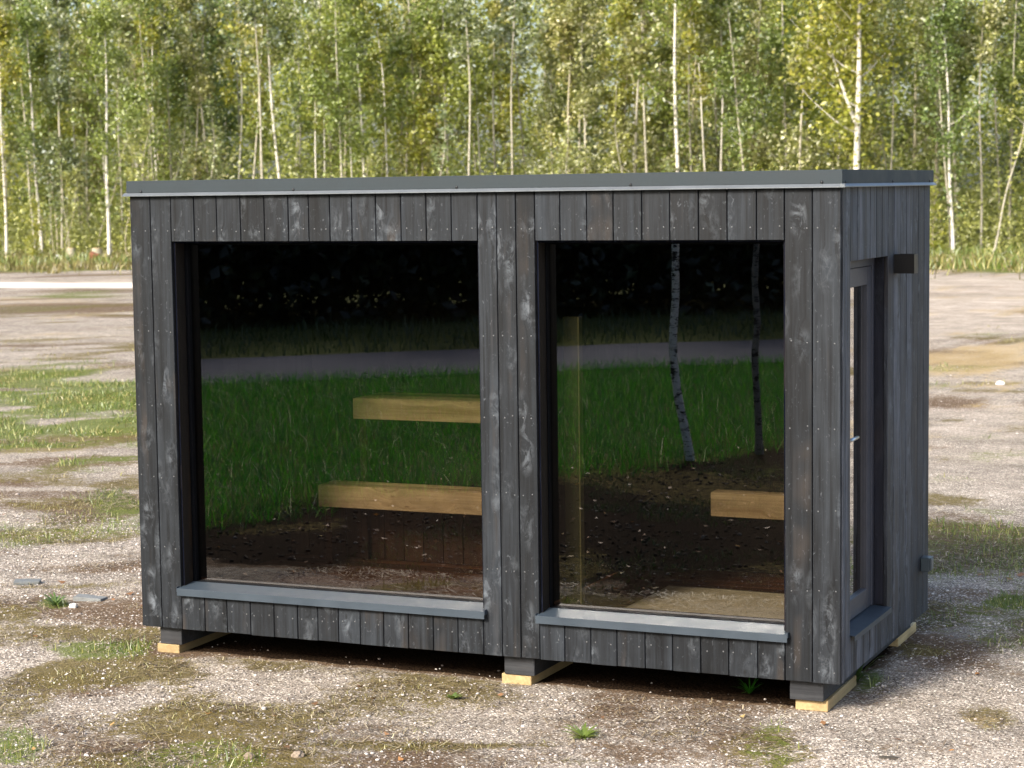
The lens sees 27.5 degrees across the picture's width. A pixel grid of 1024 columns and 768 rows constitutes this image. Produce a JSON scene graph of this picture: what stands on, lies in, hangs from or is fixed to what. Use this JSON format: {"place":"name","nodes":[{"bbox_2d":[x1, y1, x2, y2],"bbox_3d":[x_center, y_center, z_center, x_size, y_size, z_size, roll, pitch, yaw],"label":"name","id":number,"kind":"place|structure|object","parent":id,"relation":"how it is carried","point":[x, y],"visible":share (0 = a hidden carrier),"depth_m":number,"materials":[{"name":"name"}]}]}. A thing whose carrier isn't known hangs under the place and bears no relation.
{"place":"outdoors","nodes":[
{"label":"outdoors","id":0,"kind":"place"},
{"bbox_2d":[0,328,1019,534],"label":"grass","id":1,"kind":"structure","parent":0,"point":[81,396],"depth_m":25.24,"materials":[{"name":"green plant"}]},
{"bbox_2d":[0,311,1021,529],"bbox_3d":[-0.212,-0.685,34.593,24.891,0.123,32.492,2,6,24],"label":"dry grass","id":2,"kind":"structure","parent":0,"point":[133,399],"depth_m":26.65,"materials":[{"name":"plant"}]},
{"bbox_2d":[0,475,1023,767],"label":"dry grass","id":3,"kind":"structure","parent":0,"point":[274,669],"depth_m":10.67,"materials":[{"name":"beige plant"}]},
{"bbox_2d":[0,189,1023,767],"bbox_3d":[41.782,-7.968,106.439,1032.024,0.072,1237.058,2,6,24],"label":"ground","id":4,"kind":"structure","parent":0,"point":[74,315],"depth_m":11.41,"materials":[{"name":"grey gravel"}]},
{"bbox_2d":[0,0,29,253],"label":"birch tree","id":5,"kind":"object","parent":4,"relation":"on","point":[5,29],"visible":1,"depth_m":86.89,"materials":[{"name":"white plant"}]},
{"bbox_2d":[19,195,46,257],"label":"leafy sapling","id":6,"kind":"object","parent":4,"relation":"on","point":[37,225],"visible":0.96,"depth_m":80.33,"materials":[{"name":"green plant"}]},
{"bbox_2d":[1,0,72,250],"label":"birch tree","id":7,"kind":"object","parent":4,"relation":"on","point":[29,138],"visible":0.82,"depth_m":88.84,"materials":[{"name":"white plant"}]},
{"bbox_2d":[1,0,95,214],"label":"leafy tree","id":8,"kind":"object","parent":4,"relation":"on","point":[24,191],"visible":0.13,"depth_m":108.43,"materials":[{"name":"green plant"}]},
{"bbox_2d":[22,33,81,248],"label":"birch tree","id":9,"kind":"object","parent":4,"relation":"on","point":[50,128],"visible":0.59,"depth_m":89.97,"materials":[{"name":"green plant"}]},
{"bbox_2d":[21,0,93,250],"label":"aspen tree","id":10,"kind":"object","parent":4,"relation":"on","point":[56,91],"visible":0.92,"depth_m":88.23,"materials":[{"name":"green plant"}]},
{"bbox_2d":[43,4,92,244],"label":"aspen tree","id":11,"kind":"object","parent":4,"relation":"on","point":[66,33],"visible":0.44,"depth_m":97.67,"materials":[{"name":"green plant"}]},
{"bbox_2d":[60,34,117,226],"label":"birch tree","id":12,"kind":"object","parent":4,"relation":"on","point":[80,130],"visible":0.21,"depth_m":102.93,"materials":[{"name":"green plant"}]},
{"bbox_2d":[62,2,117,221],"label":"aspen tree","id":13,"kind":"object","parent":4,"relation":"on","point":[79,103],"visible":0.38,"depth_m":100.78,"materials":[{"name":"green plant"}]},
{"bbox_2d":[68,13,119,251],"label":"birch tree","id":14,"kind":"object","parent":4,"relation":"on","point":[90,105],"visible":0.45,"depth_m":89.21,"materials":[{"name":"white plant"}]},
{"bbox_2d":[67,0,147,256],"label":"birch tree","id":15,"kind":"object","parent":4,"relation":"on","point":[100,23],"visible":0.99,"depth_m":83.16,"materials":[{"name":"green plant"}]},
{"bbox_2d":[108,0,167,211],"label":"grey alder","id":16,"kind":"object","parent":4,"relation":"on","point":[124,10],"visible":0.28,"depth_m":94.24,"materials":[{"name":"green plant"}]},
{"bbox_2d":[108,0,180,180],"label":"birch tree","id":17,"kind":"object","parent":4,"relation":"on","point":[131,96],"visible":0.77,"depth_m":86.27,"materials":[{"name":"green plant"}]},
{"bbox_2d":[124,0,177,180],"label":"birch tree","id":18,"kind":"object","parent":4,"relation":"on","point":[151,32],"visible":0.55,"depth_m":89.79,"materials":[{"name":"green plant"}]},
{"bbox_2d":[85,0,238,208],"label":"leafy tree","id":19,"kind":"object","parent":4,"relation":"on","point":[158,107],"visible":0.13,"depth_m":99.80,"materials":[{"name":"green plant"}]},
{"bbox_2d":[143,0,186,178],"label":"aspen tree","id":20,"kind":"object","parent":4,"relation":"on","point":[164,28],"visible":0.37,"depth_m":94.97,"materials":[{"name":"green plant"}]},
{"bbox_2d":[163,93,196,179],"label":"bare sapling","id":21,"kind":"object","parent":4,"relation":"on","point":[184,160],"visible":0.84,"depth_m":87.60,"materials":[{"name":"plant"}]},
{"bbox_2d":[163,27,204,179],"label":"birch tree","id":22,"kind":"object","parent":4,"relation":"on","point":[186,73],"visible":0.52,"depth_m":95.51,"materials":[{"name":"green plant"}]},
{"bbox_2d":[165,0,241,179],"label":"aspen tree","id":23,"kind":"object","parent":4,"relation":"on","point":[203,91],"visible":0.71,"depth_m":91.64,"materials":[{"name":"green plant"}]},
{"bbox_2d":[174,0,235,179],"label":"aspen tree","id":24,"kind":"object","parent":4,"relation":"on","point":[209,31],"visible":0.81,"depth_m":92.45,"materials":[{"name":"green plant"}]},
{"bbox_2d":[196,93,228,179],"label":"bare sapling","id":25,"kind":"object","parent":4,"relation":"on","point":[210,111],"visible":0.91,"depth_m":87.06,"materials":[{"name":"plant"}]},
{"bbox_2d":[150,0,275,179],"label":"leafy tree","id":26,"kind":"object","parent":4,"relation":"on","point":[215,41],"visible":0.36,"depth_m":97.11,"materials":[{"name":"green plant"}]},
{"bbox_2d":[192,0,252,179],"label":"birch tree","id":27,"kind":"object","parent":4,"relation":"on","point":[230,127],"visible":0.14,"depth_m":106.61,"materials":[{"name":"green plant"}]},
{"bbox_2d":[215,0,262,178],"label":"birch tree","id":28,"kind":"object","parent":4,"relation":"on","point":[239,34],"visible":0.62,"depth_m":88.15,"materials":[{"name":"green plant"}]},
{"bbox_2d":[215,0,285,178],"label":"aspen tree","id":29,"kind":"object","parent":4,"relation":"on","point":[273,34],"visible":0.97,"depth_m":82.43,"materials":[{"name":"green plant"}]},
{"bbox_2d":[229,0,289,178],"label":"aspen tree","id":30,"kind":"object","parent":4,"relation":"on","point":[260,36],"visible":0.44,"depth_m":84.68,"materials":[{"name":"green plant"}]},
{"bbox_2d":[233,46,290,178],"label":"birch tree","id":31,"kind":"object","parent":4,"relation":"on","point":[265,156],"visible":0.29,"depth_m":92.93,"materials":[{"name":"green plant"}]},
{"bbox_2d":[233,0,302,178],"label":"birch tree","id":32,"kind":"object","parent":4,"relation":"on","point":[290,35],"visible":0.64,"depth_m":84.00,"materials":[{"name":"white plant"}]},
{"bbox_2d":[271,0,312,176],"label":"birch tree","id":33,"kind":"object","parent":4,"relation":"on","point":[289,69],"visible":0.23,"depth_m":114.44,"materials":[{"name":"green plant"}]},
{"bbox_2d":[269,0,316,175],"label":"aspen tree","id":34,"kind":"object","parent":4,"relation":"on","point":[293,13],"visible":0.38,"depth_m":103.43,"materials":[{"name":"green plant"}]},
{"bbox_2d":[291,18,338,177],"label":"birch tree","id":35,"kind":"object","parent":4,"relation":"on","point":[310,38],"visible":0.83,"depth_m":82.22,"materials":[{"name":"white plant"}]},
{"bbox_2d":[302,29,341,171],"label":"birch tree","id":36,"kind":"object","parent":4,"relation":"on","point":[327,50],"visible":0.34,"depth_m":87.16,"materials":[{"name":"green plant"}]},
{"bbox_2d":[297,0,378,177],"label":"birch tree","id":37,"kind":"object","parent":4,"relation":"on","point":[329,103],"visible":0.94,"depth_m":81.91,"materials":[{"name":"green plant"}]},
{"bbox_2d":[282,0,414,177],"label":"leafy tree","id":38,"kind":"object","parent":4,"relation":"on","point":[330,23],"visible":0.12,"depth_m":91.89,"materials":[{"name":"green plant"}]},
{"bbox_2d":[327,0,400,176],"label":"birch tree","id":39,"kind":"object","parent":4,"relation":"on","point":[353,30],"visible":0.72,"depth_m":84.68,"materials":[{"name":"green plant"}]},
{"bbox_2d":[351,0,412,176],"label":"birch tree","id":40,"kind":"object","parent":4,"relation":"on","point":[370,6],"visible":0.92,"depth_m":84.52,"materials":[{"name":"green plant"}]},
{"bbox_2d":[362,0,449,176],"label":"birch tree","id":41,"kind":"object","parent":4,"relation":"on","point":[418,19],"visible":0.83,"depth_m":85.34,"materials":[{"name":"green plant"}]},
{"bbox_2d":[389,28,454,175],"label":"birch tree","id":42,"kind":"object","parent":4,"relation":"on","point":[430,120],"visible":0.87,"depth_m":84.85,"materials":[{"name":"green plant"}]},
{"bbox_2d":[398,0,476,174],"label":"grey alder","id":43,"kind":"object","parent":4,"relation":"on","point":[439,100],"visible":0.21,"depth_m":89.33,"materials":[{"name":"green plant"}]},
{"bbox_2d":[413,0,494,175],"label":"birch tree","id":44,"kind":"object","parent":4,"relation":"on","point":[444,58],"visible":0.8,"depth_m":85.21,"materials":[{"name":"green plant"}]},
{"bbox_2d":[430,0,503,175],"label":"aspen tree","id":45,"kind":"object","parent":4,"relation":"on","point":[465,16],"visible":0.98,"depth_m":79.83,"materials":[{"name":"green plant"}]},
{"bbox_2d":[441,0,502,174],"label":"birch tree","id":46,"kind":"object","parent":4,"relation":"on","point":[474,138],"visible":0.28,"depth_m":106.53,"materials":[{"name":"green plant"}]},
{"bbox_2d":[448,0,502,174],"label":"birch tree","id":47,"kind":"object","parent":4,"relation":"on","point":[492,63],"visible":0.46,"depth_m":87.37,"materials":[{"name":"green plant"}]},
{"bbox_2d":[475,0,515,172],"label":"aspen tree","id":48,"kind":"object","parent":4,"relation":"on","point":[496,7],"visible":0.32,"depth_m":94.30,"materials":[{"name":"green plant"}]},
{"bbox_2d":[471,0,540,174],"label":"birch tree","id":49,"kind":"object","parent":4,"relation":"on","point":[505,103],"visible":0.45,"depth_m":100.80,"materials":[{"name":"green plant"}]},
{"bbox_2d":[0,0,1023,227],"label":"woods","id":50,"kind":"object","parent":4,"relation":"on","point":[286,107],"visible":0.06,"depth_m":114.21,"materials":[{"name":"green plant"}]},
{"bbox_2d":[0,117,1023,253],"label":"undergrowth","id":51,"kind":"object","parent":4,"relation":"on","point":[13,228],"visible":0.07,"depth_m":84.93,"materials":[{"name":"green plant"}]},
{"bbox_2d":[479,0,550,174],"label":"aspen tree","id":52,"kind":"object","parent":4,"relation":"on","point":[522,7],"visible":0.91,"depth_m":80.65,"materials":[{"name":"green plant"}]},
{"bbox_2d":[487,0,544,174],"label":"aspen tree","id":53,"kind":"object","parent":4,"relation":"on","point":[517,59],"visible":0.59,"depth_m":89.68,"materials":[{"name":"green plant"}]},
{"bbox_2d":[502,661,572,684],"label":"wood block","id":54,"kind":"structure","parent":4,"relation":"on","point":[519,679],"depth_m":10.91,"materials":[{"name":"beige wood"}]},
{"bbox_2d":[122,169,936,701],"bbox_3d":[0.164,0.136,11.674,4.133,2.586,1.983,2,6,24],"label":"sauna cabin","id":55,"kind":"object","parent":54,"relation":"on","point":[530,425],"visible":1,"depth_m":10.79,"materials":[{"name":"black wood"}]},
{"bbox_2d":[174,241,486,618],"bbox_3d":[-0.968,0.223,11.217,1.876,1.983,0.223,2,6,24],"label":"window","id":56,"kind":"structure","parent":55,"relation":"in","point":[334,397],"depth_m":11.26,"materials":[{"name":"clear glass"}]},
{"bbox_2d":[535,240,788,642],"bbox_3d":[0.761,0.270,10.456,1.336,1.983,0.223,2,6,24],"label":"window","id":57,"kind":"structure","parent":55,"relation":"in","point":[666,358],"depth_m":10.50,"materials":[{"name":"clear glass"}]},
{"bbox_2d":[850,266,870,619],"bbox_3d":[1.740,0.304,10.574,0.106,1.779,0.661,2,6,24],"label":"door","id":58,"kind":"structure","parent":55,"relation":"in","point":[860,277],"depth_m":10.73,"materials":[{"name":"wood"}]},
{"bbox_2d":[519,12,566,174],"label":"aspen tree","id":59,"kind":"object","parent":4,"relation":"on","point":[552,111],"visible":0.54,"depth_m":83.08,"materials":[{"name":"green plant"}]},
{"bbox_2d":[519,33,581,173],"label":"birch tree","id":60,"kind":"object","parent":4,"relation":"on","point":[537,148],"visible":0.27,"depth_m":87.88,"materials":[{"name":"green plant"}]},
{"bbox_2d":[529,0,608,173],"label":"grey alder","id":61,"kind":"object","parent":4,"relation":"on","point":[564,30],"visible":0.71,"depth_m":80.46,"materials":[{"name":"green plant"}]},
{"bbox_2d":[539,1,606,170],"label":"birch tree","id":62,"kind":"object","parent":4,"relation":"on","point":[595,120],"visible":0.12,"depth_m":84.77,"materials":[{"name":"green plant"}]},
{"bbox_2d":[540,5,615,173],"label":"birch tree","id":63,"kind":"object","parent":4,"relation":"on","point":[592,142],"visible":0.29,"depth_m":81.94,"materials":[{"name":"green plant"}]},
{"bbox_2d":[554,0,617,173],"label":"aspen tree","id":64,"kind":"object","parent":4,"relation":"on","point":[579,16],"visible":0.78,"depth_m":78.13,"materials":[{"name":"green plant"}]},
{"bbox_2d":[600,83,634,172],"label":"tree","id":65,"kind":"object","parent":4,"relation":"on","point":[617,101],"visible":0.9,"depth_m":78.74,"materials":[{"name":"plant"}]},
{"bbox_2d":[596,0,660,172],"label":"birch tree","id":66,"kind":"object","parent":4,"relation":"on","point":[626,84],"visible":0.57,"depth_m":85.31,"materials":[{"name":"green plant"}]},
{"bbox_2d":[591,0,674,172],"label":"birch tree","id":67,"kind":"object","parent":4,"relation":"on","point":[631,59],"visible":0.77,"depth_m":79.84,"materials":[{"name":"green plant"}]},
{"bbox_2d":[607,0,676,172],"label":"aspen tree","id":68,"kind":"object","parent":4,"relation":"on","point":[638,3],"visible":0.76,"depth_m":78.96,"materials":[{"name":"green plant"}]},
{"bbox_2d":[632,36,694,171],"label":"birch tree","id":69,"kind":"object","parent":4,"relation":"on","point":[663,55],"visible":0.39,"depth_m":87.17,"materials":[{"name":"green plant"}]},
{"bbox_2d":[624,0,711,171],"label":"birch tree","id":70,"kind":"object","parent":4,"relation":"on","point":[679,3],"visible":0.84,"depth_m":76.20,"materials":[{"name":"green plant"}]},
{"bbox_2d":[649,1,714,171],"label":"aspen tree","id":71,"kind":"object","parent":4,"relation":"on","point":[685,93],"visible":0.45,"depth_m":85.59,"materials":[{"name":"green plant"}]},
{"bbox_2d":[667,0,713,171],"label":"aspen tree","id":72,"kind":"object","parent":4,"relation":"on","point":[702,36],"visible":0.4,"depth_m":82.78,"materials":[{"name":"green plant"}]},
{"bbox_2d":[655,1,736,171],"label":"grey alder","id":73,"kind":"object","parent":4,"relation":"on","point":[704,95],"visible":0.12,"depth_m":93.35,"materials":[{"name":"green plant"}]},
{"bbox_2d":[664,0,731,171],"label":"birch tree","id":74,"kind":"object","parent":4,"relation":"on","point":[693,44],"visible":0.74,"depth_m":78.35,"materials":[{"name":"green plant"}]},
{"bbox_2d":[679,0,750,170],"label":"grey alder","id":75,"kind":"object","parent":4,"relation":"on","point":[715,108],"visible":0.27,"depth_m":89.47,"materials":[{"name":"green plant"}]},
{"bbox_2d":[692,0,753,170],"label":"birch tree","id":76,"kind":"object","parent":4,"relation":"on","point":[711,24],"visible":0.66,"depth_m":77.91,"materials":[{"name":"green plant"}]},
{"bbox_2d":[691,0,780,170],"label":"birch tree","id":77,"kind":"object","parent":4,"relation":"on","point":[748,87],"visible":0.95,"depth_m":76.79,"materials":[{"name":"green plant"}]},
{"bbox_2d":[729,0,789,170],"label":"aspen tree","id":78,"kind":"object","parent":4,"relation":"on","point":[757,157],"visible":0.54,"depth_m":85.36,"materials":[{"name":"green plant"}]},
{"bbox_2d":[687,0,831,170],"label":"leafy tree","id":79,"kind":"object","parent":4,"relation":"on","point":[746,30],"visible":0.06,"depth_m":95.00,"materials":[{"name":"green plant"}]},
{"bbox_2d":[750,0,835,170],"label":"birch tree","id":80,"kind":"object","parent":4,"relation":"on","point":[776,41],"visible":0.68,"depth_m":82.77,"materials":[{"name":"green plant"}]},
{"bbox_2d":[760,0,839,169],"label":"aspen tree","id":81,"kind":"object","parent":4,"relation":"on","point":[798,139],"visible":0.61,"depth_m":76.24,"materials":[{"name":"green plant"}]},
{"bbox_2d":[725,0,883,170],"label":"leafy tree","id":82,"kind":"object","parent":4,"relation":"on","point":[816,114],"visible":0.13,"depth_m":87.33,"materials":[{"name":"green plant"}]},
{"bbox_2d":[796,675,855,711],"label":"wood block","id":83,"kind":"structure","parent":4,"relation":"on","point":[834,698],"depth_m":10.29,"materials":[{"name":"beige wood"}]},
{"bbox_2d":[770,0,930,169],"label":"birch tree","id":84,"kind":"object","parent":4,"relation":"on","point":[854,31],"visible":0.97,"depth_m":71.75,"materials":[{"name":"green plant"}]},
{"bbox_2d":[819,6,887,167],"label":"birch tree","id":85,"kind":"object","parent":4,"relation":"on","point":[835,130],"visible":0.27,"depth_m":76.60,"materials":[{"name":"green plant"}]},
{"bbox_2d":[814,0,902,168],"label":"grey alder","id":86,"kind":"object","parent":4,"relation":"on","point":[883,111],"visible":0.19,"depth_m":79.21,"materials":[{"name":"green plant"}]},
{"bbox_2d":[866,0,913,169],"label":"aspen tree","id":87,"kind":"object","parent":4,"relation":"on","point":[899,58],"visible":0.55,"depth_m":75.08,"materials":[{"name":"green plant"}]},
{"bbox_2d":[883,2,969,225],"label":"aspen tree","id":88,"kind":"object","parent":4,"relation":"on","point":[906,119],"visible":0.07,"depth_m":92.05,"materials":[{"name":"green plant"}]},
{"bbox_2d":[895,0,960,240],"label":"grey alder","id":89,"kind":"object","parent":4,"relation":"on","point":[924,3],"visible":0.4,"depth_m":77.07,"materials":[{"name":"green plant"}]},
{"bbox_2d":[838,0,1020,202],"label":"leafy tree","id":90,"kind":"object","parent":4,"relation":"on","point":[916,91],"visible":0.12,"depth_m":84.73,"materials":[{"name":"green plant"}]},
{"bbox_2d":[906,0,970,253],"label":"aspen tree","id":91,"kind":"object","parent":4,"relation":"on","point":[918,18],"visible":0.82,"depth_m":71.77,"materials":[{"name":"green plant"}]},
{"bbox_2d":[896,1,984,241],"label":"birch tree","id":92,"kind":"object","parent":4,"relation":"on","point":[972,30],"visible":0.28,"depth_m":81.00,"materials":[{"name":"green plant"}]},
{"bbox_2d":[916,0,991,237],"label":"grey alder","id":93,"kind":"object","parent":4,"relation":"on","point":[973,12],"visible":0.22,"depth_m":80.65,"materials":[{"name":"green plant"}]},
{"bbox_2d":[914,0,994,252],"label":"birch tree","id":94,"kind":"object","parent":4,"relation":"on","point":[939,19],"visible":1,"depth_m":71.20,"materials":[{"name":"green plant"}]},
{"bbox_2d":[953,0,1012,247],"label":"aspen tree","id":95,"kind":"object","parent":4,"relation":"on","point":[985,20],"visible":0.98,"depth_m":72.06,"materials":[{"name":"green plant"}]},
{"bbox_2d":[974,0,1019,240],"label":"aspen tree","id":96,"kind":"object","parent":4,"relation":"on","point":[1009,19],"visible":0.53,"depth_m":78.19,"materials":[{"name":"green plant"}]},
{"bbox_2d":[974,0,1023,238],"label":"aspen tree","id":97,"kind":"object","parent":4,"relation":"on","point":[1004,141],"visible":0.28,"depth_m":85.76,"materials":[{"name":"green plant"}]},
{"bbox_2d":[984,0,1023,241],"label":"birch tree","id":98,"kind":"object","parent":4,"relation":"on","point":[999,79],"visible":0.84,"depth_m":76.77,"materials":[{"name":"green plant"}]},
{"bbox_2d":[992,58,1023,252],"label":"birch tree","id":99,"kind":"object","parent":4,"relation":"on","point":[1014,84],"visible":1,"depth_m":70.33,"materials":[{"name":"green plant"}]},
{"bbox_2d":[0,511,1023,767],"bbox_3d":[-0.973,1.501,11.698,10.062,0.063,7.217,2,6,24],"label":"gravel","id":100,"kind":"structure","parent":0,"point":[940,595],"depth_m":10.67,"materials":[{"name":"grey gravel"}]},
{"bbox_2d":[0,485,1023,767],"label":"grass","id":101,"kind":"structure","parent":0,"point":[200,765],"depth_m":13.72,"materials":[{"name":"green plant"}]},
{"bbox_2d":[0,244,1023,280],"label":"dry grass","id":102,"kind":"structure","parent":0,"point":[53,267],"depth_m":70.93,"materials":[{"name":"plant"}]},
{"bbox_2d":[0,240,1023,268],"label":"grass","id":103,"kind":"structure","parent":0,"point":[990,265],"depth_m":71.16,"materials":[{"name":"green plant"}]},
{"bbox_2d":[1,0,1023,200],"label":"sky","id":104,"kind":"structure","parent":0,"point":[541,71],"materials":[{"name":"white"}]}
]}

